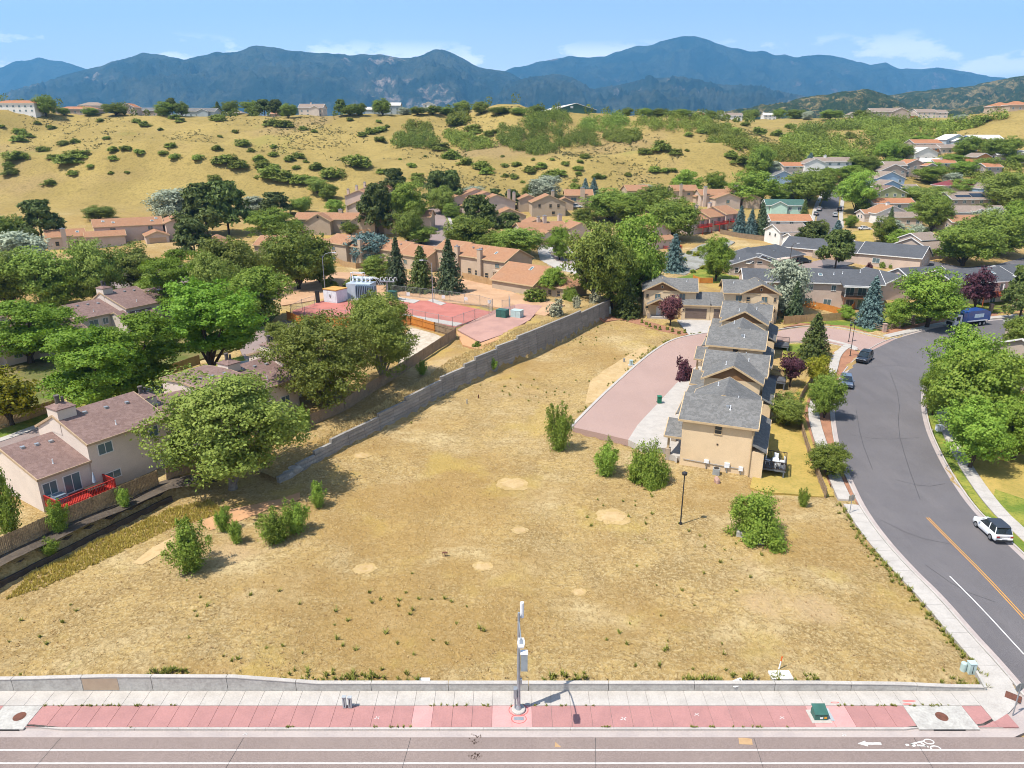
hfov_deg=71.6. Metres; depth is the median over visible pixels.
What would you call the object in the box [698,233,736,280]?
maple tree
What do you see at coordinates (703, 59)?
mountain
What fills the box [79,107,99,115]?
leafy tree
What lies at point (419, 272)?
spruce tree
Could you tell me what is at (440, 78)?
mountain
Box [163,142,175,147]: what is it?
shrub
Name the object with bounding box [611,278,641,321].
spruce tree
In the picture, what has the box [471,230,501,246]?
leafy tree
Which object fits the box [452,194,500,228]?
pine tree
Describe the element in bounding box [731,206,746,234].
spruce tree
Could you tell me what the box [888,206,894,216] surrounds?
spruce tree
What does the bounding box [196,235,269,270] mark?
elm tree
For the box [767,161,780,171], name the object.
silver leaf tree
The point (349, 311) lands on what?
chain link fence
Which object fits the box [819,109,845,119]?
leafy tree
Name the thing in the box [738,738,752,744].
road patch
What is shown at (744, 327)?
townhouse pair
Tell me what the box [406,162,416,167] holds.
shrub
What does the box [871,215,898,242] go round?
leafy tree
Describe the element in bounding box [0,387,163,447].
lane
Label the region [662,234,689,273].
spruce tree
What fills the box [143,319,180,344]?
leafy tree
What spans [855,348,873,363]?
parked suv
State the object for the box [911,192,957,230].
leafy tree
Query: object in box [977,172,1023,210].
elm tree
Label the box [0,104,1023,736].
ground
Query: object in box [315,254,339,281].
leafy tree
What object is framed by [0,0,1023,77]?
sky
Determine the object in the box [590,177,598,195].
spruce tree
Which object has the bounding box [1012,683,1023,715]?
stop sign
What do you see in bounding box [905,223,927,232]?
silver leaf tree
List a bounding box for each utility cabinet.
[315,291,319,302]
[341,695,346,707]
[347,696,351,707]
[385,290,397,300]
[496,308,508,317]
[510,308,523,317]
[806,703,831,723]
[932,424,942,430]
[966,660,977,674]
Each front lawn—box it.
[953,391,1023,541]
[994,489,1023,526]
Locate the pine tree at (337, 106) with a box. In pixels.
[333,99,346,112]
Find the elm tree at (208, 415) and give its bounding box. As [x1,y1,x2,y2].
[126,363,315,493]
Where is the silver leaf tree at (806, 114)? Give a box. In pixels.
[801,111,813,118]
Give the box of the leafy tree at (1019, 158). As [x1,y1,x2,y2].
[1005,153,1023,162]
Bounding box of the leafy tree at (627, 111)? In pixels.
[621,107,632,115]
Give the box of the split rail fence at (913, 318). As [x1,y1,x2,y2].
[845,302,1017,331]
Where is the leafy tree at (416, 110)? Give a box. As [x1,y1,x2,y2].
[408,106,426,114]
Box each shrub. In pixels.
[0,150,30,160]
[0,166,18,174]
[2,161,15,166]
[8,134,28,140]
[11,128,26,133]
[24,133,35,136]
[34,146,50,151]
[39,178,56,184]
[44,154,57,158]
[45,125,57,128]
[52,150,84,163]
[56,140,69,145]
[65,170,78,174]
[69,138,80,142]
[69,149,90,157]
[107,146,119,151]
[107,155,119,159]
[118,145,131,149]
[131,118,141,122]
[133,149,144,153]
[138,121,152,125]
[157,150,168,153]
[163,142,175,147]
[167,113,180,118]
[168,153,180,158]
[174,118,185,121]
[191,154,204,159]
[207,174,220,180]
[208,114,227,120]
[210,145,223,149]
[210,153,237,163]
[226,159,249,167]
[234,139,250,145]
[246,148,255,151]
[252,154,267,160]
[252,159,269,167]
[254,165,282,178]
[261,118,277,125]
[266,151,279,155]
[269,163,279,167]
[269,169,294,181]
[273,119,293,126]
[283,155,296,160]
[288,173,311,183]
[292,152,306,157]
[297,126,308,129]
[308,162,324,169]
[318,166,346,177]
[320,275,338,287]
[341,154,371,167]
[342,275,364,286]
[357,132,367,135]
[364,127,375,133]
[373,136,386,141]
[374,126,387,131]
[375,168,384,173]
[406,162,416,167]
[410,172,424,178]
[411,176,424,183]
[430,141,449,149]
[440,148,464,159]
[445,116,467,125]
[454,156,473,164]
[463,124,481,130]
[471,160,491,168]
[472,341,480,346]
[473,128,482,132]
[478,166,494,173]
[482,130,493,134]
[509,173,519,178]
[511,162,522,165]
[521,165,537,172]
[523,287,547,301]
[532,162,547,167]
[540,169,558,178]
[545,298,563,317]
[553,168,567,175]
[560,286,580,301]
[568,182,581,188]
[572,166,583,169]
[572,295,581,308]
[579,153,591,158]
[589,289,601,303]
[591,173,603,178]
[624,437,671,491]
[637,148,652,153]
[648,165,661,171]
[651,140,671,150]
[659,167,670,171]
[668,148,682,153]
[675,355,691,381]
[691,251,699,255]
[697,128,709,132]
[722,486,791,554]
[724,149,738,156]
[729,153,748,162]
[730,126,741,133]
[740,122,750,125]
[752,126,767,134]
[770,129,784,135]
[784,123,796,127]
[810,129,830,136]
[844,131,856,137]
[879,261,885,268]
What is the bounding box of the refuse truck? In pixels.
[944,307,990,327]
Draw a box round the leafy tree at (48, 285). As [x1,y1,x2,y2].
[0,245,87,307]
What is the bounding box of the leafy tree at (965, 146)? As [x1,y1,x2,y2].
[950,135,985,154]
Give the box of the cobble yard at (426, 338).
[398,327,449,363]
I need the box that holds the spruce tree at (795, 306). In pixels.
[781,280,803,317]
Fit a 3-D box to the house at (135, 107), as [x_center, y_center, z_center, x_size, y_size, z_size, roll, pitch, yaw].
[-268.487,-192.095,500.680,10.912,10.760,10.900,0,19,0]
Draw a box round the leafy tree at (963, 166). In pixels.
[950,161,981,172]
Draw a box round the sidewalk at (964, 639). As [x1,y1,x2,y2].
[843,504,1012,683]
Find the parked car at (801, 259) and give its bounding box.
[796,257,811,262]
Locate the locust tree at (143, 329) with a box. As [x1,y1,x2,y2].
[49,309,193,396]
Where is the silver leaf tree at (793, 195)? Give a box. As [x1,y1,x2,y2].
[779,188,796,198]
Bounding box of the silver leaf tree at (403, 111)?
[396,107,411,114]
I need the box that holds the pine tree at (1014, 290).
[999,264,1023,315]
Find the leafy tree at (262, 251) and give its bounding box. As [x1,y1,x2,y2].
[258,245,283,271]
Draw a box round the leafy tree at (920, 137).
[906,135,933,140]
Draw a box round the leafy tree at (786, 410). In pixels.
[769,390,811,427]
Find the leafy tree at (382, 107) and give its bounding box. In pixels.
[370,98,390,115]
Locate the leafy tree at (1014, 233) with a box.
[959,209,1023,255]
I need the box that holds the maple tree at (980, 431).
[931,393,1020,467]
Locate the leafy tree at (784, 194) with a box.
[769,189,793,198]
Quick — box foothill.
[490,74,806,115]
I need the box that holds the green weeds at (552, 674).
[8,320,994,686]
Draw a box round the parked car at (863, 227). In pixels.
[857,226,871,229]
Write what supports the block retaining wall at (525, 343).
on the ground at (564, 484)
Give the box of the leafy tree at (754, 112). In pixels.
[742,109,759,117]
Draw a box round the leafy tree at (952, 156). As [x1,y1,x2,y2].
[938,154,968,161]
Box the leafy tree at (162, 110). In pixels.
[153,101,173,115]
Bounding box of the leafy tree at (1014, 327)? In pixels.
[1000,313,1023,340]
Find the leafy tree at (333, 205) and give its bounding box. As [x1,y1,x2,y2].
[323,199,346,211]
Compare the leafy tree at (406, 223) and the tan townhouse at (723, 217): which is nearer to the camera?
the leafy tree at (406, 223)
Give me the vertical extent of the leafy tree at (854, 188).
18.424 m
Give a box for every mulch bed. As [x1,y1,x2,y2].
[599,315,638,322]
[622,318,687,335]
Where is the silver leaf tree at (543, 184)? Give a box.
[528,175,562,196]
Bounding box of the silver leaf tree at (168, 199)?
[140,187,185,217]
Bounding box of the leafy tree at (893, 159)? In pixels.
[879,156,903,161]
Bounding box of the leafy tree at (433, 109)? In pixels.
[424,105,441,114]
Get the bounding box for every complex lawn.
[0,306,278,415]
[445,213,466,224]
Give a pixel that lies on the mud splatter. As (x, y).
(474, 743)
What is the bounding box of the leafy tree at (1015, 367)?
[998,353,1023,386]
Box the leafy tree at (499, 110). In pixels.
[488,106,510,114]
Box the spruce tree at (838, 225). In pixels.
[828,220,841,234]
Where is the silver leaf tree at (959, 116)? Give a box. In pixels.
[952,114,967,121]
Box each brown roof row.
[0,281,171,331]
[0,335,325,511]
[0,341,54,365]
[110,307,160,332]
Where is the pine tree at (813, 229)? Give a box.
[794,220,827,238]
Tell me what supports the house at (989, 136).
on the ground at (564, 484)
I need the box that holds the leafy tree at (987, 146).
[978,137,1006,154]
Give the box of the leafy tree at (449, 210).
[441,202,461,216]
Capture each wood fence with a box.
[0,400,54,424]
[0,470,158,554]
[162,354,200,372]
[165,400,344,480]
[286,311,302,323]
[326,316,410,326]
[335,258,363,268]
[344,328,455,410]
[411,316,434,331]
[434,323,454,333]
[462,272,491,284]
[693,275,712,282]
[720,229,763,240]
[783,313,844,324]
[798,377,826,497]
[803,301,854,312]
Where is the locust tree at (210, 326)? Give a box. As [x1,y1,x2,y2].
[157,297,219,340]
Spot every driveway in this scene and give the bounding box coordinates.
[628,367,695,462]
[677,320,710,334]
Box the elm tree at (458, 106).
[452,100,470,111]
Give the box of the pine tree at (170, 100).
[165,97,175,113]
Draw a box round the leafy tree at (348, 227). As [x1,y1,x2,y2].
[339,220,358,234]
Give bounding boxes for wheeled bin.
[656,395,661,402]
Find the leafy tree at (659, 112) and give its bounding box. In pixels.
[652,108,668,115]
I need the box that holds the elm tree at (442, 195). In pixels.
[424,184,457,213]
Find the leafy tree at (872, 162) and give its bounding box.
[847,153,882,169]
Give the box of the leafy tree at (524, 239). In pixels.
[490,227,547,252]
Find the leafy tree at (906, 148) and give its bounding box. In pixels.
[892,142,916,157]
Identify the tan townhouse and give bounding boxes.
[43,215,176,249]
[212,234,231,244]
[252,235,325,253]
[294,208,400,234]
[321,233,380,262]
[343,181,393,211]
[377,239,533,277]
[384,210,435,233]
[452,194,466,212]
[457,188,516,211]
[490,261,586,297]
[496,207,526,221]
[512,213,589,245]
[517,190,566,216]
[559,187,593,210]
[620,185,648,194]
[629,224,681,249]
[667,183,697,203]
[680,202,743,234]
[694,186,741,208]
[723,185,761,208]
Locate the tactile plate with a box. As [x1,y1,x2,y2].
[1005,691,1021,702]
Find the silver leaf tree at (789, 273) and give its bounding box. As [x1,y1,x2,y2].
[764,256,815,312]
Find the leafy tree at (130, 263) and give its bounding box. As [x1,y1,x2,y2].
[109,239,158,286]
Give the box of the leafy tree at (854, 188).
[832,170,885,213]
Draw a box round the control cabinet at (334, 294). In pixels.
[322,286,347,302]
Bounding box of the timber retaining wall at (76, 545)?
[0,486,172,587]
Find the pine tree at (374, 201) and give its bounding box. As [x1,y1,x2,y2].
[355,182,399,234]
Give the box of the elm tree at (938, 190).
[905,186,956,200]
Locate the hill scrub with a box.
[6,106,977,194]
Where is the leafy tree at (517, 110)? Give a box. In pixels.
[509,107,529,114]
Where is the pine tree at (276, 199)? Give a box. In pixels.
[258,192,296,212]
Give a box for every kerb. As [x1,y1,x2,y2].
[0,360,248,441]
[25,719,993,730]
[571,332,707,428]
[778,326,884,338]
[830,316,1023,696]
[925,340,1023,554]
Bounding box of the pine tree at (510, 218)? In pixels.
[496,212,520,229]
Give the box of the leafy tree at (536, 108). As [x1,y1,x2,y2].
[527,105,544,111]
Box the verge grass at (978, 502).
[927,399,1023,551]
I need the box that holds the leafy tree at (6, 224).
[0,213,27,250]
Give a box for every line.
[0,749,1023,750]
[0,762,1023,763]
[927,518,1023,618]
[929,518,1023,615]
[949,576,1023,653]
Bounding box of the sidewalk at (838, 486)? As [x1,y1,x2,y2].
[808,345,850,500]
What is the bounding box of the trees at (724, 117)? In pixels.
[0,92,953,122]
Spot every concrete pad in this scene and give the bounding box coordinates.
[398,297,419,302]
[405,314,461,325]
[427,299,445,304]
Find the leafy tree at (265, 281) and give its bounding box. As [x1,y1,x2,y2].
[218,264,299,324]
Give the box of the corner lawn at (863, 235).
[853,230,873,241]
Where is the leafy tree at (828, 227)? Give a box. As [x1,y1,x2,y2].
[818,219,830,234]
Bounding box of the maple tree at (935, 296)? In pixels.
[890,264,970,327]
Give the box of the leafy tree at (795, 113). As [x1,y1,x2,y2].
[786,109,805,117]
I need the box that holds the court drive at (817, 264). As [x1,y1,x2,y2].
[798,260,852,268]
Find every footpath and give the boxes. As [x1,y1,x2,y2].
[811,194,821,220]
[828,339,857,350]
[839,200,843,227]
[883,314,1022,336]
[936,407,1023,540]
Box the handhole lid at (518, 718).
[514,717,523,719]
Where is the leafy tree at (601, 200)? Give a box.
[577,187,647,220]
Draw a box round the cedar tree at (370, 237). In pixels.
[342,231,391,258]
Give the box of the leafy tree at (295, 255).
[260,221,337,288]
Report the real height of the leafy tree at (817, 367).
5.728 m
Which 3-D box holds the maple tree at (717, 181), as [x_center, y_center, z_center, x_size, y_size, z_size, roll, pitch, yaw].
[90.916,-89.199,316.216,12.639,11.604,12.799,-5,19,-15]
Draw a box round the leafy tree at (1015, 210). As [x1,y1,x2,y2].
[995,199,1023,230]
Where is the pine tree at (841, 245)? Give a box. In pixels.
[815,229,856,268]
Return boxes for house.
[0,100,44,117]
[57,107,103,114]
[79,102,104,112]
[122,103,141,114]
[141,108,157,115]
[177,108,220,116]
[270,112,279,116]
[297,102,327,116]
[365,103,401,114]
[422,102,435,111]
[719,244,806,263]
[722,111,742,120]
[727,247,778,274]
[738,268,885,308]
[760,112,775,119]
[761,199,803,213]
[763,223,805,245]
[767,170,791,183]
[767,214,812,225]
[777,162,803,173]
[781,236,932,268]
[801,154,851,174]
[854,209,869,221]
[862,266,943,300]
[864,185,908,197]
[866,108,910,119]
[866,179,917,188]
[866,198,914,210]
[867,171,905,184]
[868,201,906,222]
[870,163,907,177]
[880,161,907,168]
[888,212,922,225]
[896,232,953,259]
[901,156,937,179]
[904,139,943,144]
[904,147,938,158]
[909,145,939,151]
[910,112,918,117]
[911,109,936,118]
[914,158,938,162]
[919,263,1023,306]
[930,180,973,191]
[931,157,955,169]
[935,215,976,230]
[936,110,948,117]
[936,134,962,143]
[936,144,956,153]
[941,191,1000,205]
[951,205,1005,214]
[963,135,1003,139]
[965,153,992,161]
[968,182,986,191]
[974,163,1003,174]
[983,102,1005,113]
[987,150,1023,160]
[992,338,1023,390]
[1000,101,1023,111]
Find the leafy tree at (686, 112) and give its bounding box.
[672,109,691,116]
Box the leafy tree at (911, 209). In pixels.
[902,202,917,211]
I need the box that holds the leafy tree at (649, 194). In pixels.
[635,183,675,205]
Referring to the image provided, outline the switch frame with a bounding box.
[379,277,396,291]
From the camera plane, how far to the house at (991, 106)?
470.90 m
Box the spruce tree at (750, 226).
[744,209,758,234]
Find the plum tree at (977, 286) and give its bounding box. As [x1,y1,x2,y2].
[959,265,1001,306]
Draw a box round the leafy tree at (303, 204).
[288,196,312,211]
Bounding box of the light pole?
[512,601,527,714]
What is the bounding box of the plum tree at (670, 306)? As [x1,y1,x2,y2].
[658,294,683,325]
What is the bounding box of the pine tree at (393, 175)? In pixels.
[377,168,406,189]
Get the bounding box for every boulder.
[288,465,303,473]
[714,476,719,483]
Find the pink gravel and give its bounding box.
[458,304,541,342]
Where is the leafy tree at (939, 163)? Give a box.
[928,162,945,168]
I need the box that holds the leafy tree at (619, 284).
[578,239,642,308]
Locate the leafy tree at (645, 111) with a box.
[638,107,652,114]
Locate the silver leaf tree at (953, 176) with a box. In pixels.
[940,172,964,181]
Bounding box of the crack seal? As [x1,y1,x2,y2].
[890,373,919,498]
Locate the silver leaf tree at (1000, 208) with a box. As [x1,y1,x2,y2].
[967,206,1009,216]
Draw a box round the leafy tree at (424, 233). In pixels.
[405,225,440,243]
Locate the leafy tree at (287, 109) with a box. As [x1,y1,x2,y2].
[280,103,298,117]
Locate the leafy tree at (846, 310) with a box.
[837,304,855,317]
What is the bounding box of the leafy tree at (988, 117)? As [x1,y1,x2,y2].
[972,115,992,119]
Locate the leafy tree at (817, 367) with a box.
[805,354,838,379]
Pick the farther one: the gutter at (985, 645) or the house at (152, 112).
the house at (152, 112)
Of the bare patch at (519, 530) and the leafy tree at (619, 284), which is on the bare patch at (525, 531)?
the bare patch at (519, 530)
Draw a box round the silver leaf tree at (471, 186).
[463,185,484,190]
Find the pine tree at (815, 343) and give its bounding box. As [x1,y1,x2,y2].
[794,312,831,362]
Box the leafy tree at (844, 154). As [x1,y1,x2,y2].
[828,150,859,156]
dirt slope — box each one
[278,272,564,315]
[456,331,498,348]
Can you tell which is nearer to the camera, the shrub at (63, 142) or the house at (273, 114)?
the shrub at (63, 142)
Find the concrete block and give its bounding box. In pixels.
[736,529,745,537]
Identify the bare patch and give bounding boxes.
[352,563,377,573]
[353,452,371,458]
[355,453,367,456]
[356,564,372,571]
[472,561,492,571]
[476,563,490,569]
[496,477,527,489]
[501,479,523,487]
[511,526,528,533]
[514,527,524,532]
[571,588,586,595]
[573,589,583,594]
[585,346,648,403]
[595,508,631,524]
[601,511,624,521]
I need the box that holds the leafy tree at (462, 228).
[440,214,499,242]
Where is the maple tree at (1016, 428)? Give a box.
[989,391,1023,459]
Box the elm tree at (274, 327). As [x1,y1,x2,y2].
[264,321,291,341]
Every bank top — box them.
[0,474,217,565]
[258,294,616,477]
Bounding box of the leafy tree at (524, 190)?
[521,184,534,195]
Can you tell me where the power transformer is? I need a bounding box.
[346,272,382,300]
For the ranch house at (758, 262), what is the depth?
196.26 m
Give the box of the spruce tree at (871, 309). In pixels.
[851,275,888,329]
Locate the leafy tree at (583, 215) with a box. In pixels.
[569,208,598,223]
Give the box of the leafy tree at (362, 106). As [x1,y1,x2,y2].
[354,103,366,115]
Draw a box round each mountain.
[0,46,521,115]
[0,57,85,93]
[506,36,1006,96]
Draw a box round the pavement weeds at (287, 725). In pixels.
[43,702,949,727]
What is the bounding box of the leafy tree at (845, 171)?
[837,165,868,180]
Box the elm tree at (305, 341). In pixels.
[248,308,383,412]
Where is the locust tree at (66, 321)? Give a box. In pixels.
[32,318,78,353]
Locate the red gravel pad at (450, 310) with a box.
[292,300,491,327]
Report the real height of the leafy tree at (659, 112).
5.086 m
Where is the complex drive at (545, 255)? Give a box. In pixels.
[538,246,577,273]
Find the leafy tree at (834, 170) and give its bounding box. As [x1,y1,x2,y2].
[823,167,839,178]
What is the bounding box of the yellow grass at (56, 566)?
[5,499,220,599]
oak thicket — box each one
[389,127,441,148]
[401,118,433,132]
[441,127,497,150]
[446,107,471,125]
[495,122,601,155]
[518,107,573,131]
[577,109,630,131]
[600,126,642,143]
[630,107,713,132]
[704,119,809,162]
[777,108,1010,159]
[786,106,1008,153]
[825,154,1023,182]
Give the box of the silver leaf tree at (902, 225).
[879,220,907,237]
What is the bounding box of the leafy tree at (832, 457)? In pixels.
[804,439,852,478]
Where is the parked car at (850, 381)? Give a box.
[840,372,854,387]
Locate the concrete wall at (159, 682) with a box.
[0,669,986,690]
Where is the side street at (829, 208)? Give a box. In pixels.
[816,184,1023,268]
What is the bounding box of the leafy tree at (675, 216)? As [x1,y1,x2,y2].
[643,193,705,235]
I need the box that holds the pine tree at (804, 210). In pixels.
[800,198,808,213]
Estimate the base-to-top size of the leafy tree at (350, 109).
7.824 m
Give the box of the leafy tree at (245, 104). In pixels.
[237,100,256,113]
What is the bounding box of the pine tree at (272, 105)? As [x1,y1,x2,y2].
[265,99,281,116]
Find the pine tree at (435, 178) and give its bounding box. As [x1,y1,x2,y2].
[421,170,452,199]
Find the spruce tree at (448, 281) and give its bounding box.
[433,238,467,295]
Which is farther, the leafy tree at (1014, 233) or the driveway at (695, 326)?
the leafy tree at (1014, 233)
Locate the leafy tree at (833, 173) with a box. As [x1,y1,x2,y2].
[816,169,837,176]
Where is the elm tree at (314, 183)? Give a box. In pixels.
[304,176,327,193]
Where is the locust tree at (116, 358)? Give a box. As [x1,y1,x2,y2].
[11,324,154,407]
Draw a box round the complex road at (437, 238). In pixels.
[405,208,447,245]
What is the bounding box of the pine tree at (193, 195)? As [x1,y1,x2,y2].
[169,182,240,233]
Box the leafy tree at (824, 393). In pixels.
[805,371,848,417]
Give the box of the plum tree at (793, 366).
[778,351,806,386]
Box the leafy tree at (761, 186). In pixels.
[723,170,791,201]
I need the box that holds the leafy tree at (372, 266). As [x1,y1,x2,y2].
[358,254,389,282]
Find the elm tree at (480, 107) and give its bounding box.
[471,101,489,113]
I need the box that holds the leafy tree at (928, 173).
[911,166,955,182]
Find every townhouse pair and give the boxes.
[641,274,781,323]
[664,349,790,477]
[694,301,789,389]
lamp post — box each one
[679,471,687,524]
[849,322,856,355]
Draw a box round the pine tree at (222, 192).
[201,180,253,234]
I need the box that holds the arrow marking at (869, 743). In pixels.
[858,741,881,745]
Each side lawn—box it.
[750,366,833,496]
[783,343,807,379]
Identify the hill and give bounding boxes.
[712,89,924,119]
[888,76,1023,109]
[945,100,1023,116]
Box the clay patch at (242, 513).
[202,492,299,529]
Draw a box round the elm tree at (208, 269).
[187,248,242,303]
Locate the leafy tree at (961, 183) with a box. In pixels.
[950,178,977,191]
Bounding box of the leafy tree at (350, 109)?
[340,103,360,115]
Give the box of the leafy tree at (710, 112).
[706,110,716,117]
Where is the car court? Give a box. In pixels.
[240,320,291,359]
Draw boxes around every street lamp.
[322,252,335,287]
[419,260,432,302]
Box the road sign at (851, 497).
[848,494,854,512]
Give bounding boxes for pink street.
[573,333,706,445]
[777,327,894,350]
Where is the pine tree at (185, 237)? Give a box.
[172,217,211,255]
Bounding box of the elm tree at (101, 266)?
[59,235,126,299]
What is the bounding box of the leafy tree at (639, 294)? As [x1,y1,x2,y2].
[635,262,662,298]
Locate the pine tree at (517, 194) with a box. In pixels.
[504,189,520,202]
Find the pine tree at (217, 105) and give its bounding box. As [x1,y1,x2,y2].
[215,101,221,112]
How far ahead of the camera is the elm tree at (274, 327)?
125.31 m
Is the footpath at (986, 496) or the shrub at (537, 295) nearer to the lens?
the footpath at (986, 496)
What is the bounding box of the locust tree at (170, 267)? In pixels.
[134,248,203,317]
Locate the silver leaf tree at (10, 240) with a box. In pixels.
[0,230,55,261]
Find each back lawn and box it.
[677,268,738,282]
[780,300,1023,331]
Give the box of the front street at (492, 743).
[0,737,1023,767]
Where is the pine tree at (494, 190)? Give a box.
[490,188,503,196]
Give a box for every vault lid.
[768,670,793,679]
[827,708,834,720]
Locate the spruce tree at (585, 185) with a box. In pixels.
[581,178,589,188]
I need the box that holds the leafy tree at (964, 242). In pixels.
[929,220,1014,265]
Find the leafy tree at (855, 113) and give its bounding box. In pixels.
[850,110,871,117]
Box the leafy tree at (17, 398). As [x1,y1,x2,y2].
[0,364,44,425]
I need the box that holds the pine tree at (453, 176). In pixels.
[437,170,463,195]
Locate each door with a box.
[149,237,166,243]
[355,229,370,234]
[656,306,660,314]
[685,308,706,318]
[713,309,720,318]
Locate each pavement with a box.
[0,691,1018,730]
[969,667,1016,720]
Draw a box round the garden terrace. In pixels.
[674,240,734,274]
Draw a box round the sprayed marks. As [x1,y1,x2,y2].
[509,700,914,722]
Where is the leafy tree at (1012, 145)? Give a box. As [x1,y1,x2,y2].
[988,135,1023,157]
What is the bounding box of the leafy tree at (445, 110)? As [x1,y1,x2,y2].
[437,107,454,114]
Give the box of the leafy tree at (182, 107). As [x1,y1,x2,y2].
[172,101,190,115]
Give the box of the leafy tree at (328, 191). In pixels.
[317,184,338,199]
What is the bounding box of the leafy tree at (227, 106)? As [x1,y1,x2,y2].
[220,100,238,113]
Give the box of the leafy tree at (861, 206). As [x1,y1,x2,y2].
[854,201,871,210]
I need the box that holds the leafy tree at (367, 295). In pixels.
[344,288,382,322]
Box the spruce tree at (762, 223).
[755,202,769,235]
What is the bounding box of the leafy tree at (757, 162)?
[743,144,776,176]
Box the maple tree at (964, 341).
[917,321,1016,378]
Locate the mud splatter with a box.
[468,735,480,759]
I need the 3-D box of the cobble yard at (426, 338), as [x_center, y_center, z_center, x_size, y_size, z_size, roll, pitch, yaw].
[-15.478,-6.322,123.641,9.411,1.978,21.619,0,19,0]
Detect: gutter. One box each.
[0,693,1023,736]
[831,318,1023,692]
[921,385,1023,559]
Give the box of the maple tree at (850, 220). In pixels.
[843,215,859,227]
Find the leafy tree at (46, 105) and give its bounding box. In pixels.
[31,94,56,116]
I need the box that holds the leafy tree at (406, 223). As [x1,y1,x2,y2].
[390,206,424,240]
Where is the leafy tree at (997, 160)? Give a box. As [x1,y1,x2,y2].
[971,156,1004,164]
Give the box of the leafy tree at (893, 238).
[883,228,917,242]
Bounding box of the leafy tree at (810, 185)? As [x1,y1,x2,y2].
[779,166,841,203]
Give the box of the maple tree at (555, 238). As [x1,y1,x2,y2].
[545,225,573,259]
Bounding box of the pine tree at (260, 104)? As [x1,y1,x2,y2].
[252,99,268,114]
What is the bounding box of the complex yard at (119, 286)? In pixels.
[107,265,277,299]
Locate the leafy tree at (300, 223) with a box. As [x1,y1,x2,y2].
[293,220,304,230]
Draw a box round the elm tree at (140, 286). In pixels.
[132,274,155,288]
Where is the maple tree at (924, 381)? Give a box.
[918,357,952,414]
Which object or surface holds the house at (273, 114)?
on the ground at (564, 484)
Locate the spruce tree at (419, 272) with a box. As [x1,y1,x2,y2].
[405,245,435,294]
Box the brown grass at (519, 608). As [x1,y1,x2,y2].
[3,324,965,683]
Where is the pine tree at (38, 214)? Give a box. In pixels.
[11,198,66,240]
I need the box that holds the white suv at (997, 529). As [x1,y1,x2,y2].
[973,516,1013,541]
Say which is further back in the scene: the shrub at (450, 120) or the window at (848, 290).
the shrub at (450, 120)
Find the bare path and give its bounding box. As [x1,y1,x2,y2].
[133,537,174,564]
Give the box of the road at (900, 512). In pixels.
[835,319,1023,683]
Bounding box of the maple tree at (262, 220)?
[243,206,300,235]
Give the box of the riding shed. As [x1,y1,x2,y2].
[547,103,596,113]
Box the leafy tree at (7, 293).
[0,248,36,306]
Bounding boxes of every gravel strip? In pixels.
[783,310,1023,334]
[804,398,830,484]
[819,349,858,504]
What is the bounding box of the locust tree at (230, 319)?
[152,275,274,365]
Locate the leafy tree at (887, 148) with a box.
[872,139,902,158]
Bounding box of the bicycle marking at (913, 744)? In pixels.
[905,739,940,750]
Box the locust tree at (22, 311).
[0,299,87,363]
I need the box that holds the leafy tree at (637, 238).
[610,211,669,296]
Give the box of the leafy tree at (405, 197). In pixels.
[385,181,434,220]
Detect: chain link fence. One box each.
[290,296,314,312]
[290,305,451,325]
[392,285,492,309]
[452,300,491,327]
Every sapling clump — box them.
[0,468,26,540]
[40,535,60,556]
[44,498,71,532]
[114,486,132,506]
[158,514,212,580]
[213,505,231,531]
[225,519,243,544]
[253,505,292,547]
[279,497,310,534]
[298,402,310,430]
[309,480,327,507]
[415,358,427,374]
[491,357,497,369]
[543,400,574,451]
[593,434,619,478]
[797,487,810,506]
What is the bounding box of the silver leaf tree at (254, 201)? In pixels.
[243,195,265,210]
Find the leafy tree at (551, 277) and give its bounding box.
[537,266,567,290]
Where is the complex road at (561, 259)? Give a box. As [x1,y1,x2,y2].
[549,251,571,263]
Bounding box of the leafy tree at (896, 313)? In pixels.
[884,298,916,326]
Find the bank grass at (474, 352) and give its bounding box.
[302,298,608,458]
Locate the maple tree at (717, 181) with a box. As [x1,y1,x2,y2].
[702,171,728,188]
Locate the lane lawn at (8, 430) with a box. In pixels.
[0,356,244,436]
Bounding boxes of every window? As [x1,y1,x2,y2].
[14,352,23,358]
[41,479,58,495]
[62,471,82,494]
[89,319,99,326]
[96,440,113,455]
[102,317,108,324]
[105,468,121,479]
[147,424,159,437]
[280,394,290,403]
[352,256,356,262]
[679,293,685,298]
[714,426,722,434]
[735,295,741,301]
[823,299,831,304]
[831,285,836,290]
[845,299,853,305]
[846,288,854,295]
[856,300,864,308]
[857,288,866,295]
[872,258,879,262]
[999,283,1005,290]
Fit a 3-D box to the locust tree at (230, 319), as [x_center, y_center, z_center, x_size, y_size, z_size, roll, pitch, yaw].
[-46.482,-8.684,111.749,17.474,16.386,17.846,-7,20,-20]
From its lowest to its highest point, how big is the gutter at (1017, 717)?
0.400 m
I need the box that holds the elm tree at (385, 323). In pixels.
[343,292,419,379]
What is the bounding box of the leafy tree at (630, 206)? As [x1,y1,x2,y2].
[606,195,650,222]
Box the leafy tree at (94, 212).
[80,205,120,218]
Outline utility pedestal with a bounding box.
[960,661,967,671]
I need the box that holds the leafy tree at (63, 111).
[56,107,69,114]
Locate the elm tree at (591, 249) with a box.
[560,219,634,298]
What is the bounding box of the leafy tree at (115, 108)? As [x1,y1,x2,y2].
[98,102,128,115]
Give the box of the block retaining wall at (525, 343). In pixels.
[276,299,609,482]
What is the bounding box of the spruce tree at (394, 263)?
[381,237,409,291]
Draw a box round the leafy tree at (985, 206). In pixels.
[969,203,994,209]
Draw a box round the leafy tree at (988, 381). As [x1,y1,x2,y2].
[924,348,1023,423]
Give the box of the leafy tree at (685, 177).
[670,169,703,187]
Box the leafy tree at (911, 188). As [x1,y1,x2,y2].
[901,185,921,199]
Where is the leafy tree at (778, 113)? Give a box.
[771,108,786,117]

